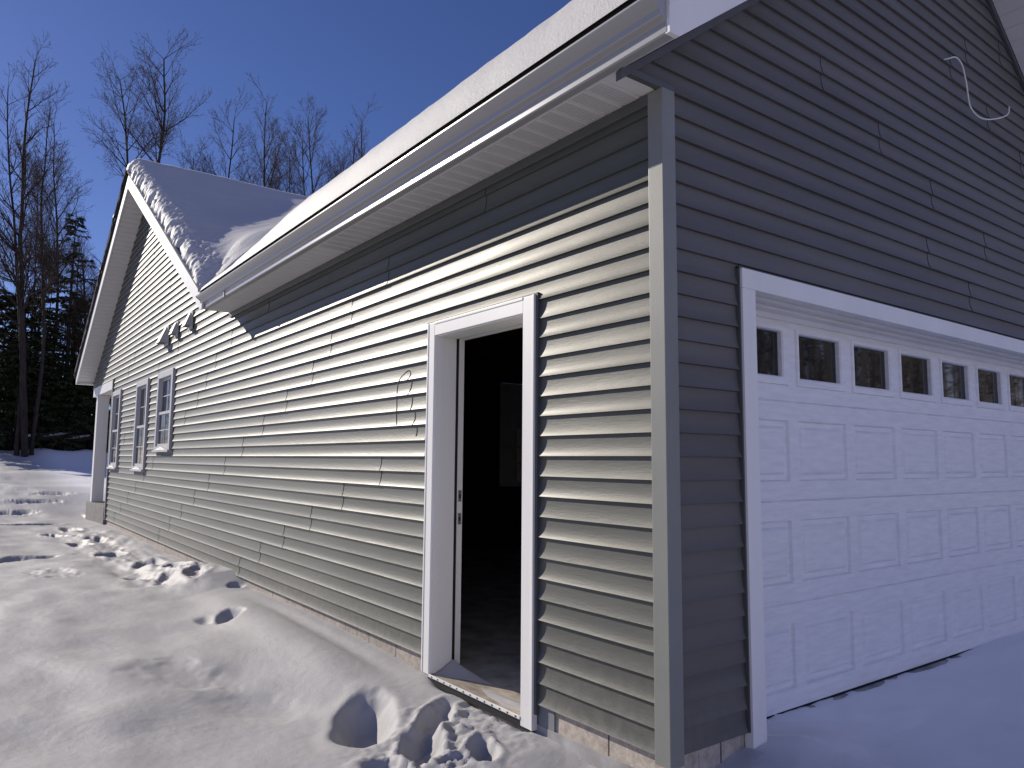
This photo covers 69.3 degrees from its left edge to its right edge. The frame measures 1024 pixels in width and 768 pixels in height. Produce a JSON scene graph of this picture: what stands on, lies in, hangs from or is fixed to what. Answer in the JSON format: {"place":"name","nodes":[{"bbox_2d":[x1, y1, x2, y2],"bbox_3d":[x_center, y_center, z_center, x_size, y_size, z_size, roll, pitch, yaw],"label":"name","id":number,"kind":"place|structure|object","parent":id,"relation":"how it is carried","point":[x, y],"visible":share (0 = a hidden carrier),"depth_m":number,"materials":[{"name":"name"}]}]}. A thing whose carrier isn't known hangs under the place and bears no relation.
{"place":"outdoors","nodes":[
{"label":"outdoors","id":0,"kind":"place"},
{"bbox_2d":[0,0,571,414],"label":"sky","id":1,"kind":"structure","parent":0,"point":[408,54],"materials":[{"name":"blue"}]},
{"bbox_2d":[0,448,1023,767],"bbox_3d":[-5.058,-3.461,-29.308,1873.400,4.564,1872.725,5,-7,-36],"label":"snow ground","id":2,"kind":"structure","parent":0,"point":[118,648],"depth_m":4.95,"materials":[{"name":"white snow"}]},
{"bbox_2d":[0,281,29,428],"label":"evergreen tree","id":3,"kind":"object","parent":2,"relation":"on","point":[16,318],"visible":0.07,"depth_m":44.60,"materials":[{"name":"green plant"}]},
{"bbox_2d":[0,339,68,448],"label":"evergreen tree","id":4,"kind":"object","parent":2,"relation":"on","point":[13,356],"visible":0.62,"depth_m":39.47,"materials":[{"name":"green plant"}]},
{"bbox_2d":[0,256,72,449],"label":"evergreen tree","id":5,"kind":"object","parent":2,"relation":"on","point":[39,320],"visible":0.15,"depth_m":42.98,"materials":[{"name":"green plant"}]},
{"bbox_2d":[1,295,72,428],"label":"evergreen tree","id":6,"kind":"object","parent":2,"relation":"on","point":[26,321],"visible":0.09,"depth_m":44.98,"materials":[{"name":"green plant"}]},
{"bbox_2d":[0,291,74,449],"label":"evergreen tree","id":7,"kind":"object","parent":2,"relation":"on","point":[4,334],"visible":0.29,"depth_m":40.63,"materials":[{"name":"green plant"}]},
{"bbox_2d":[0,31,89,456],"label":"bare tree","id":8,"kind":"object","parent":2,"relation":"on","point":[18,280],"visible":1,"depth_m":38.05,"materials":[{"name":"brown plant"}]},
{"bbox_2d":[0,319,89,450],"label":"evergreen tree","id":9,"kind":"object","parent":2,"relation":"on","point":[52,348],"visible":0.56,"depth_m":40.37,"materials":[{"name":"green plant"}]},
{"bbox_2d":[20,432,71,448],"bbox_3d":[-24.732,3.237,39.186,2.430,1.438,0.355,6,-8,-42],"label":"fallen log","id":10,"kind":"object","parent":2,"relation":"on","point":[56,436],"visible":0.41,"depth_m":39.35,"materials":[{"name":"grey wood"}]},
{"bbox_2d":[1,88,93,411],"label":"bare tree","id":11,"kind":"object","parent":2,"relation":"on","point":[69,202],"visible":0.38,"depth_m":43.74,"materials":[{"name":"brown plant"}]},
{"bbox_2d":[10,212,96,447],"bbox_3d":[-25.211,-2.747,42.382,5.967,14.402,5.217,6,-8,-45],"label":"evergreen tree","id":12,"kind":"object","parent":2,"relation":"on","point":[63,279],"visible":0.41,"depth_m":41.99,"materials":[{"name":"green plant"}]},
{"bbox_2d":[0,416,108,450],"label":"undergrowth","id":13,"kind":"object","parent":2,"relation":"on","point":[88,447],"visible":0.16,"depth_m":39.90,"materials":[{"name":"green plant"}]},
{"bbox_2d":[0,252,110,430],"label":"woodland","id":14,"kind":"object","parent":2,"relation":"on","point":[53,326],"visible":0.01,"depth_m":50.66,"materials":[{"name":"black plant"}]},
{"bbox_2d":[10,362,107,450],"bbox_3d":[-24.534,1.496,40.666,5.039,5.401,4.417,4,-7,-27],"label":"evergreen tree","id":15,"kind":"object","parent":2,"relation":"on","point":[67,378],"visible":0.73,"depth_m":40.37,"materials":[{"name":"green plant"}]},
{"bbox_2d":[37,290,90,416],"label":"evergreen tree","id":16,"kind":"object","parent":2,"relation":"on","point":[64,347],"visible":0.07,"depth_m":46.02,"materials":[{"name":"green plant"}]},
{"bbox_2d":[53,434,91,449],"bbox_3d":[-23.864,3.440,40.192,1.840,1.437,0.355,3,-6,-22],"label":"fallen log","id":17,"kind":"object","parent":2,"relation":"on","point":[87,437],"visible":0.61,"depth_m":40.25,"materials":[{"name":"grey wood"}]},
{"bbox_2d":[36,337,110,450],"bbox_3d":[-24.325,0.852,41.985,4.669,7.661,4.984,-1,-6,16],"label":"evergreen tree","id":18,"kind":"object","parent":2,"relation":"on","point":[88,413],"visible":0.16,"depth_m":41.15,"materials":[{"name":"green plant"}]},
{"bbox_2d":[55,232,98,434],"bbox_3d":[-26.567,-2.650,45.849,3.797,14.539,4.093,1,-6,-1],"label":"bare tree","id":19,"kind":"object","parent":2,"relation":"on","point":[79,285],"visible":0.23,"depth_m":45.85,"materials":[{"name":"brown plant"}]},
{"bbox_2d":[57,228,100,415],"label":"bare tree","id":20,"kind":"object","parent":2,"relation":"on","point":[87,302],"visible":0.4,"depth_m":42.05,"materials":[{"name":"brown plant"}]},
{"bbox_2d":[47,378,110,452],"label":"evergreen tree","id":21,"kind":"object","parent":2,"relation":"on","point":[90,402],"visible":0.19,"depth_m":40.67,"materials":[{"name":"green plant"}]},
{"bbox_2d":[55,293,110,448],"bbox_3d":[-25.389,-1.178,45.033,4.774,11.521,4.174,-4,-7,37],"label":"evergreen tree","id":22,"kind":"object","parent":2,"relation":"on","point":[96,398],"visible":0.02,"depth_m":44.73,"materials":[{"name":"green plant"}]},
{"bbox_2d":[75,28,211,179],"bbox_3d":[-21.275,-7.668,41.394,6.080,23.995,8.896,5,-7,-36],"label":"bare tree","id":23,"kind":"object","parent":2,"relation":"on","point":[161,138],"visible":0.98,"depth_m":41.37,"materials":[{"name":"brown plant"}]},
{"bbox_2d":[173,87,283,186],"bbox_3d":[-21.072,-8.408,51.673,7.808,27.513,7.519,-1,-6,10],"label":"bare tree","id":24,"kind":"object","parent":2,"relation":"on","point":[204,161],"visible":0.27,"depth_m":53.27,"materials":[{"name":"brown plant"}]},
{"bbox_2d":[237,155,262,183],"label":"bare tree","id":25,"kind":"object","parent":2,"relation":"on","point":[255,177],"visible":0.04,"depth_m":42.79,"materials":[{"name":"brown plant"}]},
{"bbox_2d":[225,73,308,195],"bbox_3d":[-14.232,-7.470,46.366,7.098,24.994,6.321,5,-7,-36],"label":"bare tree","id":26,"kind":"object","parent":2,"relation":"on","point":[275,163],"visible":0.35,"depth_m":46.58,"materials":[{"name":"brown plant"}]},
{"bbox_2d":[267,165,300,190],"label":"bare tree","id":27,"kind":"object","parent":2,"relation":"on","point":[285,178],"depth_m":48.13,"materials":[{"name":"brown plant"}]},
{"bbox_2d":[276,116,345,195],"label":"bare tree","id":28,"kind":"object","parent":2,"relation":"on","point":[304,159],"visible":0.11,"depth_m":51.42,"materials":[{"name":"brown plant"}]},
{"bbox_2d":[273,91,351,194],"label":"bare tree","id":29,"kind":"object","parent":2,"relation":"on","point":[310,161],"visible":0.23,"depth_m":47.83,"materials":[{"name":"brown plant"}]},
{"bbox_2d":[317,94,378,177],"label":"bare tree","id":30,"kind":"object","parent":2,"relation":"on","point":[361,129],"visible":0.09,"depth_m":51.65,"materials":[{"name":"brown plant"}]},
{"bbox_2d":[328,123,369,175],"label":"bare tree","id":31,"kind":"object","parent":2,"relation":"on","point":[358,150],"visible":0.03,"depth_m":49.86,"materials":[{"name":"brown plant"}]},
{"bbox_2d":[75,0,1023,767],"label":"house","id":32,"kind":"structure","parent":2,"relation":"on","point":[729,294],"depth_m":4.97,"materials":[{"name":"plastic"}]},
{"bbox_2d":[106,389,122,468],"bbox_3d":[-8.482,0.978,15.830,0.105,1.670,1.040,5,-7,-36],"label":"window","id":33,"kind":"structure","parent":32,"relation":"in","point":[117,396],"depth_m":15.97,"materials":[{"name":"plastic"}]},
{"bbox_2d":[130,378,150,471],"bbox_3d":[-6.829,0.763,13.624,0.105,1.670,1.090,5,-7,-36],"label":"window","id":34,"kind":"structure","parent":32,"relation":"in","point":[142,387],"depth_m":13.73,"materials":[{"name":"plastic"}]},
{"bbox_2d":[152,368,175,451],"bbox_3d":[-5.686,0.446,12.118,0.105,1.330,1.150,5,-7,-36],"label":"window","id":35,"kind":"structure","parent":32,"relation":"in","point":[164,419],"depth_m":12.19,"materials":[{"name":"plastic"}]},
{"bbox_2d":[74,0,627,375],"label":"roof snow","id":36,"kind":"structure","parent":32,"relation":"on","point":[215,227],"depth_m":9.70,"materials":[{"name":"white snow"}]},
{"bbox_2d":[396,370,409,424],"bbox_3d":[-0.821,0.104,5.575,0.101,0.417,0.060,1,-6,-8],"label":"loose wire","id":37,"kind":"object","parent":32,"relation":"attached to","point":[397,394],"visible":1,"depth_m":5.58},
{"bbox_2d":[433,659,491,684],"bbox_3d":[-0.318,1.923,4.920,0.211,0.078,0.449,5,-7,-36],"label":"snow wedge","id":38,"kind":"object","parent":32,"relation":"on","point":[452,668],"visible":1,"depth_m":4.99,"materials":[{"name":"white snow"}]},
{"bbox_2d":[482,690,520,710],"bbox_3d":[-0.027,1.910,4.480,0.150,0.017,0.531,5,-7,-36],"label":"ice patch","id":39,"kind":"object","parent":32,"relation":"on","point":[506,701],"visible":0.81,"depth_m":4.47,"materials":[{"name":"white snow"}]},
{"bbox_2d":[756,315,1023,718],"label":"garage door","id":40,"kind":"structure","parent":32,"relation":"in","point":[892,474],"depth_m":5.16,"materials":[{"name":"white metal"}]},
{"bbox_2d":[944,56,1009,119],"bbox_3d":[3.786,-2.312,5.962,0.988,0.417,0.065,4,-7,-31],"label":"electrical cable","id":41,"kind":"object","parent":32,"relation":"attached to","point":[958,59],"visible":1,"depth_m":5.81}
]}

